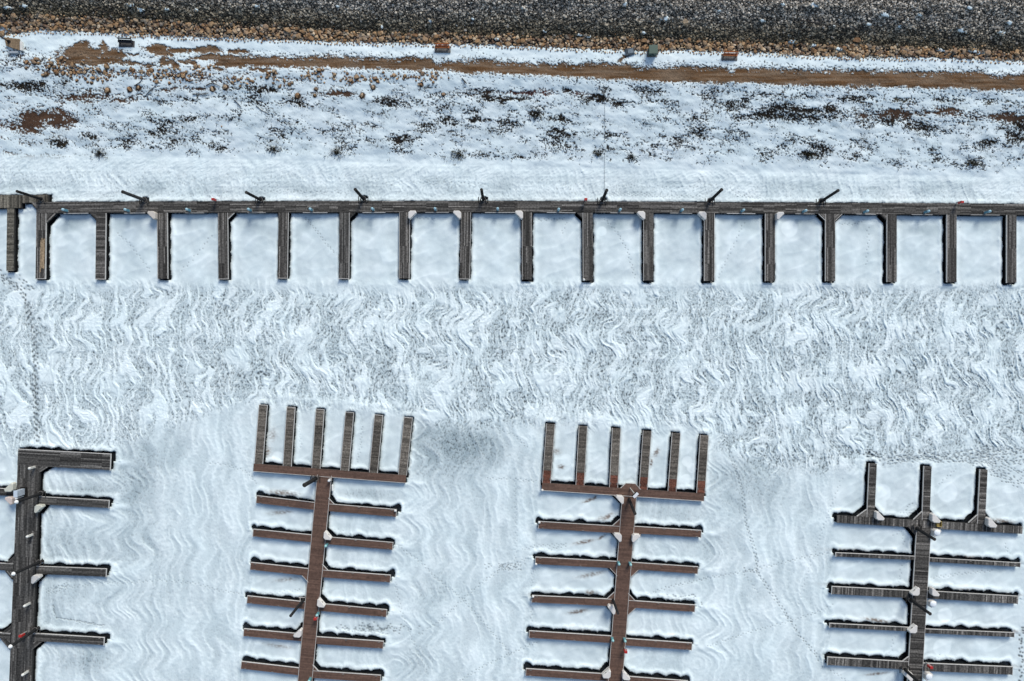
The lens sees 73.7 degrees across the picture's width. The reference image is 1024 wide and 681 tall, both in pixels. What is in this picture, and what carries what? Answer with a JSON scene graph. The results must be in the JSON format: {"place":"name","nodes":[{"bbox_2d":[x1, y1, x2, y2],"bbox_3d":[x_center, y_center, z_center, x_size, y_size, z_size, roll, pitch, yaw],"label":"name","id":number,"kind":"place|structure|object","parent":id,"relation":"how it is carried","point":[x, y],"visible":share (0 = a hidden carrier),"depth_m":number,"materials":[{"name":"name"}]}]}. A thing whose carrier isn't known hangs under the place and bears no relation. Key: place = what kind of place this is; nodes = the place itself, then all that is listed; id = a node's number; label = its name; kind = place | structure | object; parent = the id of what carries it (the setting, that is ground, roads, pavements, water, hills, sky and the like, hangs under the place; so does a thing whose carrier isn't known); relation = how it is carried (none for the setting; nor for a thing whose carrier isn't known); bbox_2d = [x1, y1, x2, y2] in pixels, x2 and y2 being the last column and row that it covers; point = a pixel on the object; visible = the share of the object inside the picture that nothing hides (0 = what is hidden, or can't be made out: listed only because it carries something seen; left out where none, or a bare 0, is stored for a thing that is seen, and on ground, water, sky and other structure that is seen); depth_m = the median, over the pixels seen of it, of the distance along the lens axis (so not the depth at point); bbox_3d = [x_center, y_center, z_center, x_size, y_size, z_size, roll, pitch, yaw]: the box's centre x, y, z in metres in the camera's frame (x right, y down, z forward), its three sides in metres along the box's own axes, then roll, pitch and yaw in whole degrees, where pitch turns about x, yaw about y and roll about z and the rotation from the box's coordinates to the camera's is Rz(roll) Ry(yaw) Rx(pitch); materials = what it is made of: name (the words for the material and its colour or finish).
{"place":"outdoors","nodes":[
{"label":"outdoors","id":0,"kind":"place"},
{"bbox_2d":[0,157,1023,680],"bbox_3d":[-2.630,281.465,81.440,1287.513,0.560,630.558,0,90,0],"label":"frozen lake","id":1,"kind":"structure","parent":0,"point":[798,391],"depth_m":81.46,"materials":[{"name":"white ice"}]},
{"bbox_2d":[0,0,1023,181],"bbox_3d":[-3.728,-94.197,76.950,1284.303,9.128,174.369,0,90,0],"label":"snowy bank","id":2,"kind":"structure","parent":0,"point":[31,120],"depth_m":80.17,"materials":[{"name":"white snow"}]},
{"bbox_2d":[4,37,20,50],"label":"concrete slab","id":3,"kind":"structure","parent":2,"relation":"on","point":[14,44],"depth_m":78.85,"materials":[{"name":"beige concrete"}]},
{"bbox_2d":[8,51,18,53],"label":"board","id":4,"kind":"object","parent":2,"relation":"on","point":[13,52],"visible":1,"depth_m":78.91,"materials":[{"name":"paint"}]},
{"bbox_2d":[20,41,23,50],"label":"board","id":5,"kind":"object","parent":2,"relation":"on","point":[21,46],"visible":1,"depth_m":78.84,"materials":[{"name":"paint"}]},
{"bbox_2d":[90,148,107,159],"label":"shrub","id":6,"kind":"object","parent":2,"relation":"on","point":[97,154],"visible":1,"depth_m":81.29,"materials":[{"name":"grey plant"}]},
{"bbox_2d":[116,37,134,47],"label":"bench","id":7,"kind":"object","parent":2,"relation":"on","point":[127,43],"visible":1,"depth_m":78.95,"materials":[{"name":"concrete"}]},
{"bbox_2d":[265,139,285,153],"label":"shrub","id":8,"kind":"object","parent":2,"relation":"on","point":[273,149],"visible":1,"depth_m":81.22,"materials":[{"name":"grey plant"}]},
{"bbox_2d":[329,144,350,159],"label":"shrub","id":9,"kind":"object","parent":2,"relation":"on","point":[337,151],"visible":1,"depth_m":81.13,"materials":[{"name":"grey plant"}]},
{"bbox_2d":[435,43,450,52],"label":"bench","id":10,"kind":"object","parent":2,"relation":"on","point":[442,48],"visible":1,"depth_m":78.90,"materials":[{"name":"wood"}]},
{"bbox_2d":[444,141,466,164],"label":"shrub","id":11,"kind":"object","parent":2,"relation":"on","point":[459,154],"visible":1,"depth_m":81.17,"materials":[{"name":"grey plant"}]},
{"bbox_2d":[0,0,1023,53],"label":"riprap","id":12,"kind":"object","parent":2,"relation":"on","point":[36,5],"visible":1,"depth_m":77.83,"materials":[{"name":"stone"}]},
{"bbox_2d":[0,11,1023,86],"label":"boulder rubble","id":13,"kind":"object","parent":2,"relation":"on","point":[817,52],"visible":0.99,"depth_m":78.79,"materials":[{"name":"stone"}]},
{"bbox_2d":[0,52,1023,170],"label":"dry grass","id":14,"kind":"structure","parent":2,"relation":"on","point":[775,108],"depth_m":80.26,"materials":[{"name":"brown plant"}]},
{"bbox_2d":[529,109,541,119],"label":"shrub","id":15,"kind":"object","parent":2,"relation":"on","point":[536,114],"visible":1,"depth_m":80.15,"materials":[{"name":"black plant"}]},
{"bbox_2d":[591,147,602,161],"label":"shrub","id":16,"kind":"object","parent":2,"relation":"on","point":[597,153],"visible":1,"depth_m":81.05,"materials":[{"name":"grey plant"}]},
{"bbox_2d":[604,156,604,191],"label":"cable","id":17,"kind":"object","parent":2,"relation":"on","point":[604,173],"visible":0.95,"depth_m":81.33,"materials":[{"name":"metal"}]},
{"bbox_2d":[625,48,634,55],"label":"utility box","id":18,"kind":"object","parent":2,"relation":"on","point":[629,51],"visible":1,"depth_m":78.84,"materials":[{"name":"metal"}]},
{"bbox_2d":[647,45,657,56],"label":"utility box","id":19,"kind":"object","parent":2,"relation":"on","point":[652,50],"visible":1,"depth_m":78.10,"materials":[{"name":"metal"}]},
{"bbox_2d":[682,19,687,25],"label":"boulder","id":20,"kind":"object","parent":2,"relation":"on","point":[685,22],"visible":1,"depth_m":77.70,"materials":[{"name":"beige stone"}]},
{"bbox_2d":[721,51,738,60],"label":"bench","id":21,"kind":"object","parent":2,"relation":"on","point":[729,56],"visible":1,"depth_m":78.95,"materials":[{"name":"wood"}]},
{"bbox_2d":[801,151,817,159],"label":"shrub","id":22,"kind":"object","parent":2,"relation":"on","point":[806,154],"visible":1,"depth_m":80.97,"materials":[{"name":"black plant"}]},
{"bbox_2d":[799,19,859,29],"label":"stick","id":23,"kind":"object","parent":2,"relation":"on","point":[825,24],"visible":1,"depth_m":77.57,"materials":[{"name":"brown wood"}]},
{"bbox_2d":[852,37,860,41],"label":"boulder","id":24,"kind":"object","parent":2,"relation":"on","point":[857,39],"visible":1,"depth_m":78.33,"materials":[{"name":"beige stone"}]},
{"bbox_2d":[855,53,861,59],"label":"boulder","id":25,"kind":"object","parent":2,"relation":"on","point":[858,56],"visible":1,"depth_m":78.70,"materials":[{"name":"beige stone"}]},
{"bbox_2d":[962,157,984,168],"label":"shrub","id":26,"kind":"object","parent":2,"relation":"on","point":[974,163],"visible":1,"depth_m":81.04,"materials":[{"name":"grey plant"}]},
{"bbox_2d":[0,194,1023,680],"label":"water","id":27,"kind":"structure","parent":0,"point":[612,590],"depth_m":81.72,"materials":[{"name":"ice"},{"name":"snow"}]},
{"bbox_2d":[8,626,39,648],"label":"mooring pile","id":28,"kind":"object","parent":27,"relation":"in","point":[10,646],"visible":1,"depth_m":78.54,"materials":[{"name":"metal"}]},
{"bbox_2d":[0,194,51,270],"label":"landing dock","id":29,"kind":"object","parent":27,"relation":"on","point":[8,202],"visible":0.96,"depth_m":80.88,"materials":[{"name":"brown wood"}]},
{"bbox_2d":[11,560,42,575],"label":"mooring pile","id":30,"kind":"object","parent":27,"relation":"in","point":[25,568],"visible":1,"depth_m":78.61,"materials":[{"name":"wood"}]},
{"bbox_2d":[14,491,44,503],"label":"mooring pile","id":31,"kind":"object","parent":27,"relation":"in","point":[26,498],"visible":1,"depth_m":78.52,"materials":[{"name":"metal"}]},
{"bbox_2d":[16,190,42,200],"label":"mooring pile","id":32,"kind":"object","parent":27,"relation":"in","point":[29,195],"visible":0.83,"depth_m":78.67,"materials":[{"name":"metal"}]},
{"bbox_2d":[0,449,112,680],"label":"floating dock","id":33,"kind":"object","parent":27,"relation":"on","point":[25,589],"visible":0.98,"depth_m":80.88,"materials":[{"name":"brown wood"}]},
{"bbox_2d":[4,482,16,491],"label":"dock box","id":34,"kind":"object","parent":33,"relation":"on","point":[10,487],"visible":1,"depth_m":80.22,"materials":[{"name":"plastic"}]},
{"bbox_2d":[5,496,15,504],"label":"dock box","id":35,"kind":"object","parent":33,"relation":"on","point":[10,500],"visible":0.91,"depth_m":80.23,"materials":[{"name":"plastic"}]},
{"bbox_2d":[13,487,26,498],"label":"electrical cabinet","id":36,"kind":"object","parent":33,"relation":"on","point":[21,492],"visible":0.99,"depth_m":80.24,"materials":[{"name":"metal"}]},
{"bbox_2d":[31,574,42,583],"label":"dock box","id":37,"kind":"object","parent":33,"relation":"on","point":[35,578],"visible":1,"depth_m":80.22,"materials":[{"name":"plastic"}]},
{"bbox_2d":[34,504,45,512],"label":"dock box","id":38,"kind":"object","parent":33,"relation":"on","point":[38,507],"visible":1,"depth_m":80.22,"materials":[{"name":"plastic"}]},
{"bbox_2d":[121,190,147,201],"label":"mooring pile","id":39,"kind":"object","parent":27,"relation":"in","point":[133,195],"visible":0.85,"depth_m":78.60,"materials":[{"name":"metal"}]},
{"bbox_2d":[245,191,263,200],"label":"mooring pile","id":40,"kind":"object","parent":27,"relation":"in","point":[252,195],"visible":0.85,"depth_m":78.44,"materials":[{"name":"metal"}]},
{"bbox_2d":[289,596,305,616],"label":"mooring pile","id":41,"kind":"object","parent":27,"relation":"in","point":[297,607],"visible":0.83,"depth_m":78.80,"materials":[{"name":"wood"}]},
{"bbox_2d":[302,477,316,486],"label":"mooring pile","id":42,"kind":"object","parent":27,"relation":"in","point":[309,482],"visible":0.83,"depth_m":78.70,"materials":[{"name":"metal"}]},
{"bbox_2d":[241,404,412,680],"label":"floating dock","id":43,"kind":"object","parent":27,"relation":"on","point":[314,572],"visible":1,"depth_m":80.88,"materials":[{"name":"wood"}]},
{"bbox_2d":[293,627,302,637],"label":"dock box","id":44,"kind":"object","parent":43,"relation":"on","point":[298,633],"visible":1,"depth_m":80.22,"materials":[{"name":"plastic"}]},
{"bbox_2d":[317,597,325,607],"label":"dock box","id":45,"kind":"object","parent":43,"relation":"on","point":[321,603],"visible":1,"depth_m":80.22,"materials":[{"name":"plastic"}]},
{"bbox_2d":[323,530,331,539],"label":"dock box","id":46,"kind":"object","parent":43,"relation":"on","point":[327,535],"visible":1,"depth_m":80.21,"materials":[{"name":"plastic"}]},
{"bbox_2d":[354,188,365,200],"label":"mooring pile","id":47,"kind":"object","parent":27,"relation":"in","point":[359,194],"visible":0.84,"depth_m":78.73,"materials":[{"name":"metal"}]},
{"bbox_2d":[480,188,484,200],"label":"mooring pile","id":48,"kind":"object","parent":27,"relation":"in","point":[482,194],"visible":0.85,"depth_m":78.30,"materials":[{"name":"metal"}]},
{"bbox_2d":[35,196,1023,282],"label":"floating dock","id":49,"kind":"object","parent":27,"relation":"on","point":[47,212],"visible":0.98,"depth_m":80.88,"materials":[{"name":"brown wood"}]},
{"bbox_2d":[40,238,44,271],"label":"plank stack","id":50,"kind":"object","parent":49,"relation":"on","point":[42,249],"visible":1,"depth_m":80.82,"materials":[{"name":"brown wood"}]},
{"bbox_2d":[147,211,157,219],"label":"dock box","id":51,"kind":"object","parent":49,"relation":"on","point":[153,215],"visible":1,"depth_m":80.22,"materials":[{"name":"plastic"}]},
{"bbox_2d":[408,211,416,219],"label":"dock box","id":52,"kind":"object","parent":49,"relation":"on","point":[411,214],"visible":1,"depth_m":80.21,"materials":[{"name":"plastic"}]},
{"bbox_2d":[453,211,460,219],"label":"dock box","id":53,"kind":"object","parent":49,"relation":"on","point":[457,214],"visible":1,"depth_m":80.21,"materials":[{"name":"plastic"}]},
{"bbox_2d":[515,211,522,219],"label":"dock box","id":54,"kind":"object","parent":49,"relation":"on","point":[519,214],"visible":1,"depth_m":80.21,"materials":[{"name":"plastic"}]},
{"bbox_2d":[637,211,644,219],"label":"dock box","id":55,"kind":"object","parent":49,"relation":"on","point":[641,214],"visible":1,"depth_m":80.22,"materials":[{"name":"plastic"}]},
{"bbox_2d":[697,211,706,220],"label":"dock box","id":56,"kind":"object","parent":49,"relation":"on","point":[702,215],"visible":1,"depth_m":80.22,"materials":[{"name":"plastic"}]},
{"bbox_2d":[775,212,783,220],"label":"dock box","id":57,"kind":"object","parent":49,"relation":"on","point":[778,215],"visible":1,"depth_m":80.21,"materials":[{"name":"plastic"}]},
{"bbox_2d":[601,189,607,201],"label":"mooring pile","id":58,"kind":"object","parent":27,"relation":"in","point":[604,195],"visible":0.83,"depth_m":78.38,"materials":[{"name":"metal"}]},
{"bbox_2d":[612,599,618,614],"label":"mooring pile","id":59,"kind":"object","parent":27,"relation":"in","point":[615,606],"visible":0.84,"depth_m":78.51,"materials":[{"name":"wood"}]},
{"bbox_2d":[525,423,708,680],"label":"floating dock","id":60,"kind":"object","parent":27,"relation":"on","point":[626,529],"visible":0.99,"depth_m":80.88,"materials":[{"name":"wood"}]},
{"bbox_2d":[602,668,610,678],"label":"dock box","id":61,"kind":"object","parent":60,"relation":"on","point":[606,674],"visible":1,"depth_m":80.22,"materials":[{"name":"plastic"}]},
{"bbox_2d":[607,603,615,614],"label":"dock box","id":62,"kind":"object","parent":60,"relation":"on","point":[611,608],"visible":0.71,"depth_m":80.21,"materials":[{"name":"plastic"}]},
{"bbox_2d":[613,532,621,541],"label":"dock box","id":63,"kind":"object","parent":60,"relation":"on","point":[618,535],"visible":1,"depth_m":80.21,"materials":[{"name":"plastic"}]},
{"bbox_2d":[615,495,623,503],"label":"dock box","id":64,"kind":"object","parent":60,"relation":"on","point":[620,498],"visible":1,"depth_m":80.21,"materials":[{"name":"plastic"}]},
{"bbox_2d":[622,669,629,679],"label":"dock box","id":65,"kind":"object","parent":60,"relation":"on","point":[625,676],"visible":1,"depth_m":80.21,"materials":[{"name":"plastic"}]},
{"bbox_2d":[630,488,638,498],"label":"dock lamp","id":66,"kind":"object","parent":60,"relation":"on","point":[635,494],"visible":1,"depth_m":78.84,"materials":[{"name":"metal"}]},
{"bbox_2d":[631,533,639,542],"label":"dock box","id":67,"kind":"object","parent":60,"relation":"on","point":[635,537],"visible":1,"depth_m":80.22,"materials":[{"name":"plastic"}]},
{"bbox_2d":[628,498,636,514],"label":"mooring pile","id":68,"kind":"object","parent":27,"relation":"in","point":[632,507],"visible":0.83,"depth_m":78.40,"materials":[{"name":"metal"}]},
{"bbox_2d":[708,188,722,202],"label":"mooring pile","id":69,"kind":"object","parent":27,"relation":"in","point":[715,195],"visible":0.83,"depth_m":78.51,"materials":[{"name":"metal"}]},
{"bbox_2d":[817,189,839,202],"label":"mooring pile","id":70,"kind":"object","parent":27,"relation":"in","point":[829,195],"visible":0.83,"depth_m":78.58,"materials":[{"name":"metal"}]},
{"bbox_2d":[903,668,918,680],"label":"mooring pile","id":71,"kind":"object","parent":27,"relation":"in","point":[910,674],"visible":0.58,"depth_m":78.86,"materials":[{"name":"metal"}]},
{"bbox_2d":[909,598,931,614],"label":"mooring pile","id":72,"kind":"object","parent":27,"relation":"in","point":[920,606],"visible":0.83,"depth_m":78.57,"materials":[{"name":"wood"}]},
{"bbox_2d":[826,463,1022,680],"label":"floating dock","id":73,"kind":"object","parent":27,"relation":"on","point":[913,663],"visible":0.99,"depth_m":80.88,"materials":[{"name":"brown wood"}]},
{"bbox_2d":[874,510,884,519],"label":"dock box","id":74,"kind":"object","parent":73,"relation":"on","point":[878,515],"visible":1,"depth_m":80.21,"materials":[{"name":"plastic"}]},
{"bbox_2d":[901,670,912,680],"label":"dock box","id":75,"kind":"object","parent":73,"relation":"on","point":[906,675],"visible":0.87,"depth_m":80.22,"materials":[{"name":"plastic"}]},
{"bbox_2d":[907,623,916,632],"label":"dock box","id":76,"kind":"object","parent":73,"relation":"on","point":[912,628],"visible":1,"depth_m":80.25,"materials":[{"name":"plastic"}]},
{"bbox_2d":[909,586,919,595],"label":"dock box","id":77,"kind":"object","parent":73,"relation":"on","point":[914,591],"visible":1,"depth_m":80.24,"materials":[{"name":"plastic"}]},
{"bbox_2d":[923,671,932,680],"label":"dock box","id":78,"kind":"object","parent":73,"relation":"on","point":[927,675],"visible":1,"depth_m":80.26,"materials":[{"name":"plastic"}]},
{"bbox_2d":[927,599,936,607],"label":"dock box","id":79,"kind":"object","parent":73,"relation":"on","point":[931,603],"visible":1,"depth_m":80.18,"materials":[{"name":"plastic"}]},
{"bbox_2d":[929,512,939,522],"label":"dock box","id":80,"kind":"object","parent":73,"relation":"on","point":[933,518],"visible":1,"depth_m":80.22,"materials":[{"name":"plastic"}]},
{"bbox_2d":[929,586,939,595],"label":"dock box","id":81,"kind":"object","parent":73,"relation":"on","point":[933,591],"visible":1,"depth_m":80.22,"materials":[{"name":"plastic"}]},
{"bbox_2d":[931,528,940,536],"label":"dock box","id":82,"kind":"object","parent":73,"relation":"on","point":[935,532],"visible":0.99,"depth_m":80.21,"materials":[{"name":"plastic"}]},
{"bbox_2d":[985,517,996,527],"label":"dock box","id":83,"kind":"object","parent":73,"relation":"on","point":[989,522],"visible":1,"depth_m":80.23,"materials":[{"name":"plastic"}]},
{"bbox_2d":[915,527,935,540],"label":"mooring pile","id":84,"kind":"object","parent":27,"relation":"in","point":[926,534],"visible":0.83,"depth_m":78.51,"materials":[{"name":"metal"}]},
{"bbox_2d":[54,40,1023,91],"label":"dirt path","id":85,"kind":"structure","parent":0,"point":[85,52],"depth_m":79.22,"materials":[{"name":"brown soil"}]}
]}

